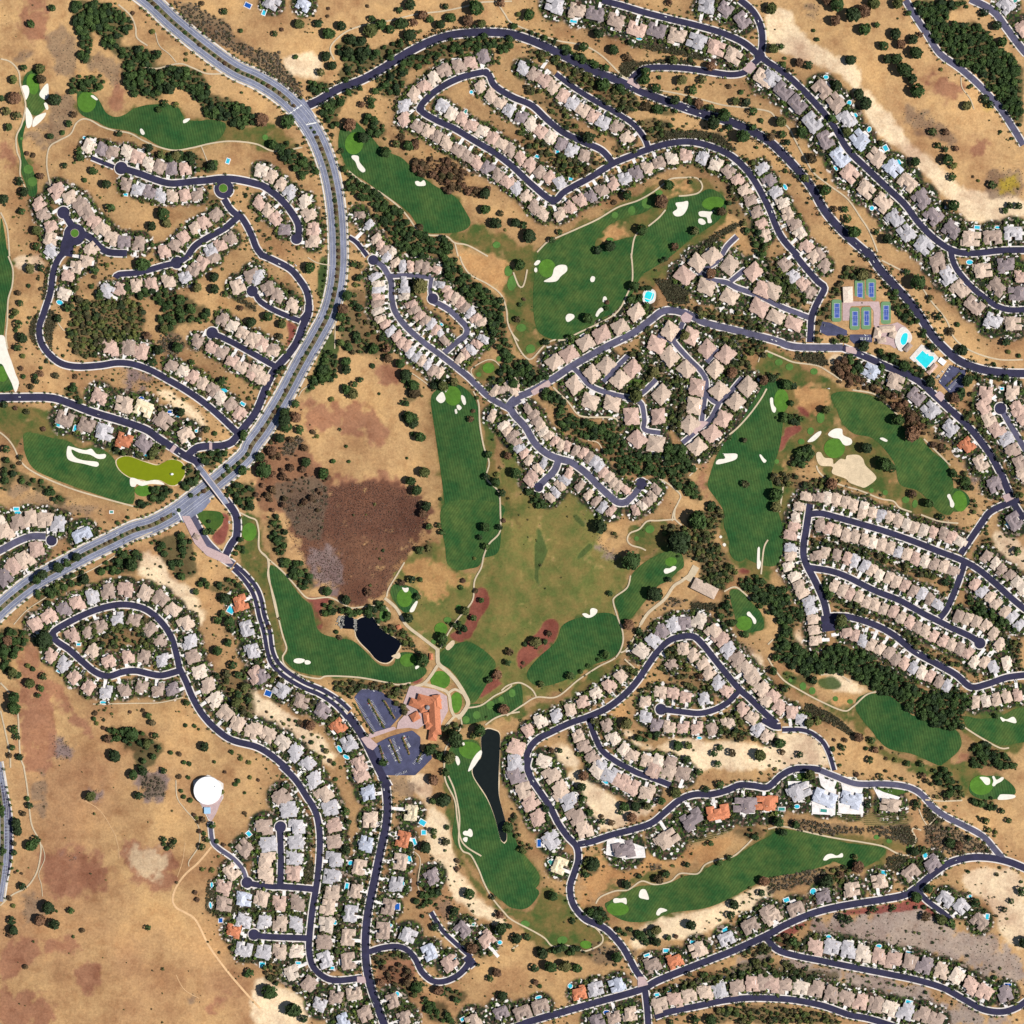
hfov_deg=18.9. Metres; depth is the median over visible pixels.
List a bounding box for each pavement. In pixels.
[0,0,328,595]
[0,0,348,622]
[0,392,203,468]
[0,532,45,555]
[2,761,9,900]
[2,773,12,886]
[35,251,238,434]
[50,600,182,667]
[53,633,177,679]
[63,223,85,245]
[85,231,126,257]
[90,155,114,169]
[112,254,189,278]
[114,161,127,174]
[124,165,302,237]
[178,667,291,767]
[185,216,238,257]
[186,305,313,454]
[196,515,235,568]
[206,326,218,339]
[207,821,247,876]
[213,184,234,198]
[216,332,274,367]
[221,198,237,215]
[222,536,238,556]
[224,497,241,536]
[232,571,346,719]
[233,563,351,712]
[239,210,264,258]
[251,880,280,890]
[254,293,299,323]
[258,932,304,941]
[260,251,312,317]
[276,831,284,883]
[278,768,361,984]
[281,883,311,892]
[306,27,873,257]
[344,712,392,784]
[348,235,368,257]
[360,776,391,1023]
[370,942,474,985]
[377,265,507,411]
[391,272,430,280]
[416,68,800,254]
[427,292,438,304]
[429,911,472,955]
[433,300,470,354]
[485,71,613,160]
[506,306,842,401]
[508,409,629,507]
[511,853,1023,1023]
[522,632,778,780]
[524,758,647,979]
[538,461,561,486]
[554,71,650,145]
[571,367,657,401]
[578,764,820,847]
[585,721,670,788]
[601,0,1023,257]
[601,354,630,383]
[624,488,640,506]
[627,58,760,79]
[636,400,660,435]
[641,991,651,1023]
[654,994,895,1023]
[666,689,740,716]
[672,321,709,444]
[695,270,807,320]
[703,403,721,429]
[705,234,738,271]
[707,376,739,404]
[728,267,744,282]
[737,0,766,51]
[761,717,781,730]
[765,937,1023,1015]
[782,726,836,770]
[791,255,828,342]
[799,504,830,615]
[810,564,979,643]
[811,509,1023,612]
[820,767,1004,855]
[830,612,1023,691]
[841,343,1023,520]
[864,248,1023,378]
[903,0,1023,146]
[921,890,953,917]
[937,564,966,618]
[947,251,1023,313]
[958,500,1020,555]
[969,0,1023,56]
[974,637,985,649]
[994,402,1006,414]
[1000,412,1023,453]
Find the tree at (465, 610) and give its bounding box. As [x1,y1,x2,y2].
[461,606,469,615]
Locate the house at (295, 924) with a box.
[288,916,302,932]
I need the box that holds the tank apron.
[193,775,222,820]
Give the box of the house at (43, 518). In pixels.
[36,512,53,527]
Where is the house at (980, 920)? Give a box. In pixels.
[969,912,988,930]
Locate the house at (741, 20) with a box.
[733,10,752,28]
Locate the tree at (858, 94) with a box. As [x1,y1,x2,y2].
[853,88,863,100]
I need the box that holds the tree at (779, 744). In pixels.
[775,739,785,748]
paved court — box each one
[606,838,645,858]
[788,781,808,790]
[812,789,835,814]
[819,774,834,789]
[838,792,863,814]
[841,783,862,792]
[873,788,899,800]
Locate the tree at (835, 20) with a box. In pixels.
[830,15,840,25]
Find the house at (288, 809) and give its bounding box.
[280,801,297,817]
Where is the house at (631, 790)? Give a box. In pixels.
[622,778,640,796]
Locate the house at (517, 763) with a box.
[508,754,523,767]
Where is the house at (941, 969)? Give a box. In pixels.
[933,961,948,979]
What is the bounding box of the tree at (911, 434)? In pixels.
[904,424,920,442]
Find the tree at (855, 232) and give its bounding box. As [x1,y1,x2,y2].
[848,226,861,237]
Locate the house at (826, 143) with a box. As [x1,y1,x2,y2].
[816,130,835,149]
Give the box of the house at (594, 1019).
[588,1013,605,1023]
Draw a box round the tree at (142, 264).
[135,258,150,270]
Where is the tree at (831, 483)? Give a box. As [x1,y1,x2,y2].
[826,478,837,489]
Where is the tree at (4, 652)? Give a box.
[0,647,8,656]
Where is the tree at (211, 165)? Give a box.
[207,161,215,170]
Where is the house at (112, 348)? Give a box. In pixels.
[101,339,118,356]
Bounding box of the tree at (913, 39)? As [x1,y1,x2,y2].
[909,34,917,43]
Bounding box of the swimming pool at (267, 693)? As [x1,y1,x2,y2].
[264,689,271,697]
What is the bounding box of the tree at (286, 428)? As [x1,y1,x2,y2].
[280,423,292,432]
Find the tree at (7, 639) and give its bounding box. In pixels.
[2,635,11,645]
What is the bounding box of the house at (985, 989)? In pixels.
[975,982,994,1000]
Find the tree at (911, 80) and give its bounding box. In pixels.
[907,73,916,83]
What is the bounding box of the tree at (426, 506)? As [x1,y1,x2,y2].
[421,501,430,511]
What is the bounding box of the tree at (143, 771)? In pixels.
[138,768,147,775]
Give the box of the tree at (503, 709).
[497,704,509,714]
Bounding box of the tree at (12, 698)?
[8,692,19,703]
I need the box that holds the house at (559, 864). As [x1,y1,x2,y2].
[551,856,568,875]
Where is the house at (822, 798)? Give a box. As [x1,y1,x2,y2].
[812,787,837,808]
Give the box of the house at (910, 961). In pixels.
[902,952,918,969]
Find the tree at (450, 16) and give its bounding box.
[445,13,455,21]
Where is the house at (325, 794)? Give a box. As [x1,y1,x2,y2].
[313,786,334,802]
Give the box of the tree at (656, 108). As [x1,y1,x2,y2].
[652,104,662,113]
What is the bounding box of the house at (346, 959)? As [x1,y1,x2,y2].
[341,952,355,969]
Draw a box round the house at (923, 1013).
[912,1006,930,1023]
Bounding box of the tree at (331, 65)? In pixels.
[327,61,336,69]
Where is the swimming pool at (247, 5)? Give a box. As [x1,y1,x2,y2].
[244,1,251,8]
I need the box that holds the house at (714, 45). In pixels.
[707,38,725,56]
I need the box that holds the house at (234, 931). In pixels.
[226,923,241,938]
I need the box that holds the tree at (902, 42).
[897,39,905,48]
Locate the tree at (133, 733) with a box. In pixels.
[126,727,138,741]
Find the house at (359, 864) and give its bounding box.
[351,859,366,875]
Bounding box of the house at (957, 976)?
[948,967,965,984]
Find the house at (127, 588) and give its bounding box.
[117,582,133,597]
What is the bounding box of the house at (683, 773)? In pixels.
[674,765,691,781]
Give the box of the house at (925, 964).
[914,957,933,974]
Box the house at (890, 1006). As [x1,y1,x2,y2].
[882,1000,899,1017]
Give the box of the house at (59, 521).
[50,515,65,531]
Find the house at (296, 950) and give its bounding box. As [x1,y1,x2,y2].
[289,944,304,957]
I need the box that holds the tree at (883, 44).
[878,41,888,50]
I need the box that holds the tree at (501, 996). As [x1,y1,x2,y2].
[497,991,507,1000]
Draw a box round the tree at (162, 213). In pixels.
[156,208,169,220]
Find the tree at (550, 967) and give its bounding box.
[544,961,556,972]
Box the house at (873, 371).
[860,362,880,379]
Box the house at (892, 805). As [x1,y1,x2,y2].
[879,798,901,811]
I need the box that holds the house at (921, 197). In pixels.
[911,187,930,210]
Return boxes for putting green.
[0,366,7,381]
[27,74,38,94]
[77,92,95,111]
[135,485,150,495]
[242,523,256,540]
[345,132,362,153]
[397,589,411,606]
[400,654,415,666]
[430,671,449,687]
[434,623,446,634]
[444,386,460,405]
[451,692,461,712]
[459,742,480,758]
[483,363,493,372]
[539,259,555,276]
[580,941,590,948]
[607,902,628,914]
[665,557,676,565]
[702,197,723,209]
[736,616,751,630]
[774,389,788,411]
[824,438,844,457]
[952,491,966,511]
[970,775,992,794]
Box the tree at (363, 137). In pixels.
[357,132,369,142]
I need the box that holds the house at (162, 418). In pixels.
[152,410,174,430]
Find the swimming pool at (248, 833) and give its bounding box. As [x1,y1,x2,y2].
[245,830,252,836]
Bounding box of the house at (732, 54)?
[724,45,743,65]
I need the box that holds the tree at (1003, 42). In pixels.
[998,37,1006,46]
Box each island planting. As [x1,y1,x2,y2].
[71,229,78,236]
[219,184,226,191]
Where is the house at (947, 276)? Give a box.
[939,265,957,286]
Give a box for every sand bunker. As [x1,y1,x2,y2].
[0,335,18,391]
[22,85,28,98]
[25,107,32,127]
[32,113,45,126]
[39,84,48,98]
[67,446,105,466]
[130,478,163,486]
[294,658,304,662]
[351,155,364,171]
[392,652,400,658]
[410,601,417,611]
[415,180,425,185]
[436,392,444,402]
[446,640,454,649]
[455,756,459,764]
[461,395,465,404]
[463,829,472,836]
[468,750,481,770]
[544,265,566,281]
[566,314,574,321]
[582,608,596,617]
[596,308,602,316]
[613,898,626,903]
[639,889,648,899]
[656,908,666,914]
[664,566,675,573]
[673,201,687,215]
[698,218,705,224]
[699,210,713,222]
[716,453,737,463]
[747,612,755,623]
[757,547,760,568]
[770,397,775,412]
[808,431,820,441]
[816,452,875,487]
[823,853,842,859]
[828,428,851,445]
[947,494,953,506]
[980,777,989,784]
[992,776,1003,785]
[998,794,1015,799]
[1000,717,1015,722]
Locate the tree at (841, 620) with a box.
[835,613,846,626]
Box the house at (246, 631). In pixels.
[239,619,254,636]
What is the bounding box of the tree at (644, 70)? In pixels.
[640,67,650,76]
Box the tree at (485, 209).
[480,205,490,213]
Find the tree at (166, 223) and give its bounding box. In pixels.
[162,219,171,227]
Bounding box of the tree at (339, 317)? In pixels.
[335,312,345,321]
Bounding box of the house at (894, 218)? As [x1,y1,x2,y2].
[883,208,904,226]
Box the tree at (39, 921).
[34,915,45,926]
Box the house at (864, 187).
[856,178,875,199]
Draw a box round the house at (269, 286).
[260,281,274,296]
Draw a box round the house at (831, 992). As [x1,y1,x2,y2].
[823,984,838,1003]
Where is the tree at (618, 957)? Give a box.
[612,952,622,962]
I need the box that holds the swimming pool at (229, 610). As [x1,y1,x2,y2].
[226,605,233,614]
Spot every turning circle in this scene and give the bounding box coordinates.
[46,536,56,545]
[49,630,55,636]
[57,207,69,218]
[64,224,85,244]
[115,162,126,173]
[171,257,182,268]
[206,327,217,338]
[215,179,232,197]
[242,877,252,887]
[247,286,257,296]
[248,929,258,939]
[275,822,285,832]
[291,233,301,243]
[368,255,377,264]
[416,105,423,112]
[428,293,437,303]
[482,69,489,75]
[534,482,542,491]
[549,196,557,204]
[635,478,646,489]
[656,704,665,714]
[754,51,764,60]
[974,638,984,648]
[995,403,1005,413]
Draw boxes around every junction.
[171,493,209,522]
[290,99,318,138]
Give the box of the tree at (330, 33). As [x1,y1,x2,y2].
[322,27,335,38]
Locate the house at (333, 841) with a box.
[326,834,341,849]
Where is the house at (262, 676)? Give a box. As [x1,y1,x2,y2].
[256,667,270,684]
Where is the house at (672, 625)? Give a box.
[665,616,680,632]
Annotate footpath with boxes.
[0,212,9,255]
[0,432,133,506]
[0,683,24,767]
[0,711,10,767]
[0,767,41,905]
[1,58,25,186]
[5,256,13,348]
[14,532,151,623]
[38,846,44,895]
[46,118,302,185]
[93,697,182,704]
[118,4,147,45]
[145,63,224,74]
[155,33,175,61]
[175,780,199,865]
[238,512,410,684]
[256,520,277,617]
[267,558,389,611]
[330,0,511,59]
[334,319,335,348]
[349,171,487,256]
[384,597,436,649]
[386,562,404,596]
[414,665,438,686]
[415,852,420,891]
[424,683,462,717]
[435,648,469,719]
[440,512,501,647]
[443,716,481,855]
[446,715,455,725]
[448,688,462,693]
[448,776,603,951]
[459,256,518,340]
[468,685,511,708]
[470,359,500,381]
[473,391,500,511]
[485,711,519,724]
[500,7,877,251]
[501,682,536,696]
[506,576,630,715]
[510,253,632,359]
[513,269,527,287]
[537,177,702,251]
[553,387,617,421]
[596,839,752,903]
[621,625,640,652]
[627,519,674,550]
[631,232,637,253]
[639,575,686,624]
[648,210,665,225]
[656,477,681,520]
[686,565,698,582]
[709,389,766,457]
[724,586,750,599]
[760,540,767,573]
[765,350,841,380]
[767,657,876,711]
[768,826,910,855]
[816,465,911,511]
[821,673,849,681]
[852,389,896,414]
[881,260,904,271]
[911,828,921,847]
[921,514,957,523]
[923,289,1022,360]
[923,438,950,465]
[925,799,961,801]
[961,77,973,108]
[965,727,1008,748]
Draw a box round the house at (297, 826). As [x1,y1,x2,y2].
[288,819,304,834]
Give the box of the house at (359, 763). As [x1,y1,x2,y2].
[350,754,368,770]
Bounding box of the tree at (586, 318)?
[582,313,593,323]
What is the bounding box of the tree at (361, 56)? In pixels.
[356,51,367,60]
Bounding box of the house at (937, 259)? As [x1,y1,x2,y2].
[929,251,945,273]
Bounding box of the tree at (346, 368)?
[342,364,350,374]
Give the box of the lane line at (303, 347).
[6,1,331,595]
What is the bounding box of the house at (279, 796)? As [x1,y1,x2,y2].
[271,787,292,804]
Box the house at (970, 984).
[963,975,978,995]
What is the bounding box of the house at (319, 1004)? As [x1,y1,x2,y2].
[313,996,327,1012]
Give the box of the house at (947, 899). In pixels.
[936,890,954,908]
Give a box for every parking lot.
[354,689,401,732]
[374,731,431,774]
[819,322,846,335]
[850,334,871,343]
[939,365,965,393]
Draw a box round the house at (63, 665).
[56,654,71,672]
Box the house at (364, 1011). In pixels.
[357,1004,372,1022]
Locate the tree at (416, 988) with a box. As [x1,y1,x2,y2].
[411,982,421,992]
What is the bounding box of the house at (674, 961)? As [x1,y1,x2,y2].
[665,954,684,969]
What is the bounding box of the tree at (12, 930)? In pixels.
[8,925,17,934]
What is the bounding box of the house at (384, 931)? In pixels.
[376,922,390,939]
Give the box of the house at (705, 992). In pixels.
[697,985,713,1000]
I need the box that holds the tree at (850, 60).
[845,55,856,64]
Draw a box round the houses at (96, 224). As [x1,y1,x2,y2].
[0,20,1023,770]
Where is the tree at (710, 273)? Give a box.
[706,268,715,278]
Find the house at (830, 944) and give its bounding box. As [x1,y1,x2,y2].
[823,938,841,954]
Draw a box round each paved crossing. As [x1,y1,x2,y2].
[169,445,176,452]
[182,516,232,563]
[357,977,365,982]
[361,736,377,749]
[368,727,395,737]
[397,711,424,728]
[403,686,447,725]
[531,380,550,394]
[627,78,639,88]
[638,977,647,986]
[680,312,692,321]
[693,421,707,434]
[743,61,755,73]
[846,346,856,353]
[935,391,944,400]
[1002,493,1013,501]
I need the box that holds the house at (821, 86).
[811,79,832,99]
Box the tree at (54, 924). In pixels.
[48,919,59,929]
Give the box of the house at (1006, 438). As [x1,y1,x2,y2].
[998,431,1014,446]
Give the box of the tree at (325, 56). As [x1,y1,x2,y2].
[321,51,330,61]
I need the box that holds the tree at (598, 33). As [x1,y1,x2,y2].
[593,29,604,38]
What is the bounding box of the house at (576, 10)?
[568,2,585,17]
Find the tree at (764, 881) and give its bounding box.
[758,876,769,886]
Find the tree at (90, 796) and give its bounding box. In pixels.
[85,791,95,801]
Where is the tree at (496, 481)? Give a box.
[491,477,499,486]
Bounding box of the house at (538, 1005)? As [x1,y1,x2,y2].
[531,998,549,1014]
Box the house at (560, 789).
[551,779,568,802]
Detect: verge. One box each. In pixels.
[0,0,348,621]
[0,761,9,900]
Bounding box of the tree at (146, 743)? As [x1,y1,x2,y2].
[142,739,150,748]
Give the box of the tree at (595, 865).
[586,857,599,870]
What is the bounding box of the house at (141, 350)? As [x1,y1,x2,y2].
[133,343,149,359]
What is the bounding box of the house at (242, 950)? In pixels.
[235,941,252,956]
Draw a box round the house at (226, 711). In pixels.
[216,704,234,721]
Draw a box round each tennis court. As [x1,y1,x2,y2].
[832,299,841,321]
[850,307,859,329]
[855,279,864,298]
[861,307,870,328]
[866,278,875,300]
[881,302,890,323]
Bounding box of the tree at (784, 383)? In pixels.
[780,379,792,389]
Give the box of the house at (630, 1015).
[623,1006,637,1021]
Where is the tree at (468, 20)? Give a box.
[463,15,472,25]
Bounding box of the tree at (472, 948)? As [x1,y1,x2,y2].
[467,944,477,954]
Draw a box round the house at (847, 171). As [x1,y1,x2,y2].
[839,163,859,184]
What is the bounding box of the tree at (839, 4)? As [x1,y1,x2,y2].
[830,0,843,11]
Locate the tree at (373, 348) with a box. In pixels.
[367,343,378,354]
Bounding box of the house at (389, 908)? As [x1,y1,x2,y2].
[381,898,396,915]
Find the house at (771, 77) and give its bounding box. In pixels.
[763,68,781,88]
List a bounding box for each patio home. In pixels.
[354,211,365,218]
[363,219,374,230]
[368,272,381,281]
[370,233,381,243]
[371,280,384,286]
[371,286,384,293]
[371,293,384,300]
[371,299,384,307]
[371,306,384,315]
[374,315,385,323]
[376,239,384,250]
[379,245,389,255]
[379,319,390,329]
[381,251,391,262]
[385,325,396,336]
[388,247,396,259]
[390,257,399,268]
[391,329,403,341]
[396,336,406,348]
[398,286,410,293]
[398,293,409,299]
[399,259,406,272]
[400,276,407,286]
[402,339,412,351]
[404,299,417,308]
[405,346,415,358]
[407,260,413,271]
[407,305,420,314]
[411,351,422,362]
[413,310,425,321]
[414,260,422,272]
[417,354,426,366]
[419,315,430,325]
[422,261,429,274]
[422,358,432,370]
[426,318,436,330]
[427,365,438,376]
[429,266,441,273]
[429,324,440,335]
[434,281,444,288]
[434,366,444,378]
[437,328,444,336]
[438,285,449,291]
[439,334,450,345]
[443,288,453,301]
[450,292,460,305]
[454,352,464,364]
[455,296,465,308]
[459,301,470,312]
[461,347,470,359]
[465,306,475,318]
[465,344,476,355]
[469,313,482,322]
[471,339,483,348]
[474,317,487,326]
[477,334,488,344]
[487,409,496,422]
[489,384,499,396]
[497,385,506,394]
[497,420,509,431]
[502,425,512,436]
[504,380,510,392]
[506,436,514,442]
[507,430,519,436]
[509,388,518,396]
[510,438,522,445]
[513,443,525,452]
[519,448,529,458]
[523,402,532,414]
[523,454,533,465]
[523,475,534,487]
[527,408,539,419]
[527,469,538,482]
[530,415,542,424]
[532,463,544,474]
[534,420,545,431]
[538,426,548,437]
[539,456,547,469]
[543,430,554,440]
[543,492,555,502]
[550,436,559,446]
[550,486,560,497]
[553,480,566,491]
[556,439,564,451]
[557,475,570,485]
[563,440,571,451]
[564,466,573,478]
[570,445,580,455]
[574,480,585,492]
[577,447,588,458]
[583,489,593,500]
[584,451,594,463]
[588,455,599,466]
[591,496,602,506]
[594,460,604,472]
[596,500,607,513]
[598,466,609,477]
[603,471,614,482]
[605,505,616,516]
[608,477,618,488]
[613,480,623,492]
[620,483,631,494]
[630,504,640,515]
[636,500,647,510]
[641,496,652,506]
[647,490,657,501]
[650,483,661,494]
[782,561,794,571]
[783,529,797,540]
[784,542,796,551]
[784,551,796,560]
[788,521,800,531]
[788,571,801,582]
[791,511,800,522]
[792,579,805,590]
[793,501,805,510]
[795,587,809,599]
[800,491,812,500]
[802,595,815,606]
[804,605,817,614]
[806,614,820,624]
[807,624,821,634]
[809,550,821,560]
[809,635,821,645]
[812,492,824,502]
[814,518,824,531]
[821,546,830,558]
[822,522,834,534]
[823,491,831,505]
[829,579,839,591]
[831,492,841,506]
[832,524,841,536]
[832,548,841,561]
[836,583,848,597]
[839,495,851,508]
[840,527,850,542]
[840,627,852,637]
[842,551,852,565]
[843,587,856,600]
[848,499,858,512]
[849,529,860,543]
[849,629,859,641]
[850,553,860,567]
[853,589,864,603]
[857,508,867,519]
[857,634,867,647]
[858,559,870,572]
[859,501,868,509]
[860,533,869,545]
[860,595,872,608]
[865,564,878,576]
[865,638,877,650]
[867,507,877,519]
[867,535,877,548]
[869,597,880,611]
[873,642,886,654]
[874,569,884,582]
[875,509,886,521]
[876,537,886,551]
[878,603,888,614]
[882,646,896,659]
[883,572,894,583]
[884,541,895,554]
[885,510,894,524]
[887,604,899,618]
[889,651,901,666]
[890,575,902,588]
[892,546,903,557]
[893,513,903,527]
[894,611,906,623]
[898,656,909,670]
[899,579,911,591]
[901,518,911,531]
[901,547,912,560]
[904,614,915,629]
[907,585,919,597]
[907,660,918,674]
[909,521,919,534]
[909,551,920,565]
[912,620,922,633]
[915,587,928,599]
[916,664,927,679]
[918,523,929,536]
[919,553,930,567]
[919,624,930,639]
[923,669,936,682]
[924,592,935,605]
[927,630,939,642]
[928,525,938,538]
[928,557,940,569]
[931,598,943,611]
[933,674,944,688]
[937,634,949,647]
[938,526,948,540]
[938,559,949,573]
[941,679,952,691]
[944,531,957,544]
[946,638,956,651]
[947,565,960,575]
[952,609,964,622]
[953,535,967,547]
[954,641,965,656]
[961,612,974,625]
[961,646,974,659]
[968,578,981,590]
[968,654,979,668]
[970,615,982,627]
[970,695,979,708]
[975,585,989,598]
[978,619,992,631]
[978,656,990,668]
[979,550,993,562]
[980,693,991,706]
[984,591,997,602]
[987,660,999,673]
[988,627,999,641]
[989,556,1001,570]
[989,597,1002,609]
[991,692,1001,706]
[993,637,1005,651]
[996,563,1007,575]
[998,606,1011,618]
[1000,689,1012,703]
[1001,656,1011,670]
[1002,569,1016,580]
[1005,611,1018,623]
[1010,575,1023,587]
[1012,619,1023,631]
[1012,688,1022,701]
[1017,582,1023,595]
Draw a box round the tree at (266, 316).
[263,312,272,320]
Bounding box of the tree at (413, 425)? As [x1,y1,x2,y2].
[408,419,418,427]
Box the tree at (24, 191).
[20,187,28,196]
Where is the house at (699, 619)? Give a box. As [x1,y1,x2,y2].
[691,613,706,629]
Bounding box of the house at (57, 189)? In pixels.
[47,182,64,200]
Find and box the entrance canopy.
[409,711,420,721]
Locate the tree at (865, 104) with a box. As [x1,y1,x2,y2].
[860,96,871,109]
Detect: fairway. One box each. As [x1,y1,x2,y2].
[0,218,6,247]
[0,242,11,334]
[0,364,12,391]
[18,119,36,196]
[23,71,45,115]
[23,432,134,503]
[77,90,225,149]
[269,565,426,682]
[338,122,470,233]
[390,584,418,612]
[431,383,500,557]
[440,500,504,569]
[440,642,495,702]
[445,748,538,908]
[462,684,522,724]
[527,613,622,685]
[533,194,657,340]
[537,235,671,328]
[605,829,885,921]
[615,549,683,623]
[643,189,726,273]
[708,381,783,566]
[724,503,773,561]
[729,589,763,632]
[754,413,774,504]
[831,391,953,514]
[855,693,961,765]
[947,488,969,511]
[964,707,1023,745]
[969,776,1015,799]
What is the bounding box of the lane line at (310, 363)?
[7,11,345,613]
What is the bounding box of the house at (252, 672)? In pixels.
[248,664,259,684]
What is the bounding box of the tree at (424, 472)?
[418,467,429,477]
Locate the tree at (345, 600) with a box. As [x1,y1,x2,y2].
[341,595,350,604]
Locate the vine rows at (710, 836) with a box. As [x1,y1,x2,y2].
[688,827,734,843]
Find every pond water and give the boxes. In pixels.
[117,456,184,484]
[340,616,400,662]
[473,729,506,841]
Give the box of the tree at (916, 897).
[911,892,922,902]
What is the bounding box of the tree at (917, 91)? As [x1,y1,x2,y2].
[910,83,924,97]
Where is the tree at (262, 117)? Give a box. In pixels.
[256,112,268,126]
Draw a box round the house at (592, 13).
[586,5,604,21]
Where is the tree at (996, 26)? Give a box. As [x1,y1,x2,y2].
[991,21,1001,30]
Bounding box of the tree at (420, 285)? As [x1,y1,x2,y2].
[412,278,427,294]
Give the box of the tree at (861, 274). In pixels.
[857,269,868,280]
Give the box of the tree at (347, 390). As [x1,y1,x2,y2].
[342,385,351,394]
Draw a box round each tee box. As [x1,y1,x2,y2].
[23,165,32,173]
[27,177,36,185]
[379,609,387,621]
[444,617,450,622]
[462,716,469,722]
[473,711,479,718]
[486,701,494,708]
[493,242,499,247]
[505,266,511,275]
[507,275,516,290]
[509,689,514,695]
[516,324,525,331]
[521,921,529,926]
[526,344,534,352]
[557,936,566,943]
[612,212,617,217]
[628,206,634,214]
[642,198,651,207]
[645,525,653,532]
[655,190,662,194]
[775,359,782,364]
[786,363,792,369]
[800,682,805,689]
[807,427,813,434]
[809,687,815,693]
[810,368,817,374]
[817,412,824,422]
[902,497,908,502]
[912,500,917,507]
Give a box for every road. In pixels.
[0,394,202,465]
[0,533,45,553]
[0,767,11,892]
[36,254,238,434]
[51,601,181,667]
[52,635,178,678]
[59,236,73,256]
[64,216,73,225]
[85,232,126,256]
[91,156,114,168]
[113,254,188,278]
[126,166,301,235]
[177,667,290,771]
[186,215,238,256]
[187,305,311,454]
[191,515,234,567]
[208,821,246,877]
[216,333,274,366]
[221,198,237,215]
[223,537,236,555]
[225,498,240,540]
[232,568,346,718]
[234,564,350,711]
[235,210,264,257]
[251,881,280,889]
[254,294,299,322]
[258,933,306,940]
[261,252,311,321]
[277,832,283,885]
[279,767,361,982]
[281,884,312,891]
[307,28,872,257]
[345,712,391,786]
[348,236,368,256]
[362,774,390,1023]
[368,944,473,984]
[376,260,512,411]
[389,273,430,279]
[418,69,799,257]
[428,277,433,294]
[430,911,471,957]
[434,301,469,354]
[463,954,476,968]
[486,72,613,161]
[506,402,628,505]
[507,307,842,404]
[508,397,521,411]
[515,854,1023,1023]
[523,633,778,784]
[524,756,643,977]
[539,459,560,485]
[554,72,649,146]
[572,366,656,400]
[578,765,820,846]
[586,716,670,786]
[601,0,1023,255]
[602,354,629,382]
[625,487,640,505]
[629,59,759,79]
[637,400,659,434]
[642,985,650,1023]
[654,995,894,1023]
[657,334,672,343]
[666,688,741,715]
[672,322,708,443]
[696,271,808,319]
[702,402,720,428]
[704,235,737,270]
[705,348,719,362]
[705,377,742,403]
[729,268,744,282]
[738,0,765,51]
[761,718,780,729]
[765,938,1023,1014]
[782,728,835,770]
[792,253,826,341]
[800,504,829,615]
[807,510,1023,611]
[809,565,977,641]
[820,615,834,631]
[820,768,1004,857]
[827,613,1023,689]
[842,345,1023,520]
[863,248,1023,376]
[903,0,1023,145]
[917,890,952,920]
[938,563,966,619]
[948,248,1023,312]
[958,497,1019,554]
[969,0,1023,55]
[1001,412,1023,451]
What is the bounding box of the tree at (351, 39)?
[346,34,355,44]
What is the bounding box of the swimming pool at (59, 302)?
[56,300,62,304]
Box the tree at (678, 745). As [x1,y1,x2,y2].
[673,741,682,751]
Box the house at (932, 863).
[924,853,941,873]
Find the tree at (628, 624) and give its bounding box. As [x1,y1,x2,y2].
[623,619,633,629]
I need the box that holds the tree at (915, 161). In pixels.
[910,157,920,166]
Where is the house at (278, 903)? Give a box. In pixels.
[272,895,286,911]
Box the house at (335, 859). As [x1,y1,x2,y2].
[326,851,342,867]
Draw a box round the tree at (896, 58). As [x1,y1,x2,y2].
[890,53,902,63]
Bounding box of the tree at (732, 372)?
[727,367,737,377]
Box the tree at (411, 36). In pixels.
[403,29,416,41]
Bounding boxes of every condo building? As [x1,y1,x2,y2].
[544,353,564,370]
[558,345,579,363]
[565,374,583,395]
[575,334,595,351]
[581,392,599,411]
[582,363,600,383]
[592,324,610,344]
[595,356,616,374]
[603,394,620,412]
[609,369,630,389]
[610,318,629,335]
[622,358,641,378]
[623,407,639,424]
[626,429,647,448]
[627,302,645,321]
[646,435,665,452]
[647,334,666,354]
[651,383,671,405]
[651,408,665,424]
[660,320,679,341]
[660,345,680,367]
[673,265,695,285]
[676,359,696,377]
[680,414,700,435]
[681,326,699,345]
[686,396,702,414]
[686,436,707,455]
[687,252,706,272]
[688,378,705,396]
[697,277,715,296]
[698,338,716,358]
[701,247,722,265]
[701,423,722,442]
[705,359,724,379]
[708,381,730,400]
[713,409,732,427]
[715,344,736,364]
[719,287,739,305]
[720,254,739,275]
[725,392,745,410]
[737,375,757,397]
[743,261,762,282]
[749,296,769,318]
[752,280,768,298]
[766,281,781,290]
[766,308,785,324]
[767,290,781,300]
[785,314,802,332]
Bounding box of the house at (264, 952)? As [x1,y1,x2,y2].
[254,944,271,960]
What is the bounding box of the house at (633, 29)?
[626,20,647,37]
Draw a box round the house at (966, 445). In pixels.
[957,436,976,452]
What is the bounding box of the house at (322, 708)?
[314,700,331,719]
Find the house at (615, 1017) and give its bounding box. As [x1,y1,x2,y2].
[606,1010,620,1023]
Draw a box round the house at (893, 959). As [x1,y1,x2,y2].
[884,951,902,968]
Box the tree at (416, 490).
[411,484,421,495]
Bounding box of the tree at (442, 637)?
[437,633,447,642]
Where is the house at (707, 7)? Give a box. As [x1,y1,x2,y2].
[698,0,714,14]
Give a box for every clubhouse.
[408,694,441,740]
[873,325,896,343]
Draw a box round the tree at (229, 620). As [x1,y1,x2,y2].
[224,616,233,627]
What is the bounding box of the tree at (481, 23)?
[477,19,485,27]
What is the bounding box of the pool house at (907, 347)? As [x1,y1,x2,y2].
[903,343,912,351]
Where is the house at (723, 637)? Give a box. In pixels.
[710,631,729,647]
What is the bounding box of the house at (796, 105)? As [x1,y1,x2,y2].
[787,93,807,114]
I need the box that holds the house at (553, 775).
[541,767,561,784]
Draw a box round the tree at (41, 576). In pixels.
[37,570,47,579]
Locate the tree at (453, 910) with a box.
[450,906,458,916]
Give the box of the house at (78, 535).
[72,526,92,543]
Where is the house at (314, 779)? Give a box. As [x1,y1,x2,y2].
[306,770,321,790]
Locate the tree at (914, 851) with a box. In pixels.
[910,847,919,855]

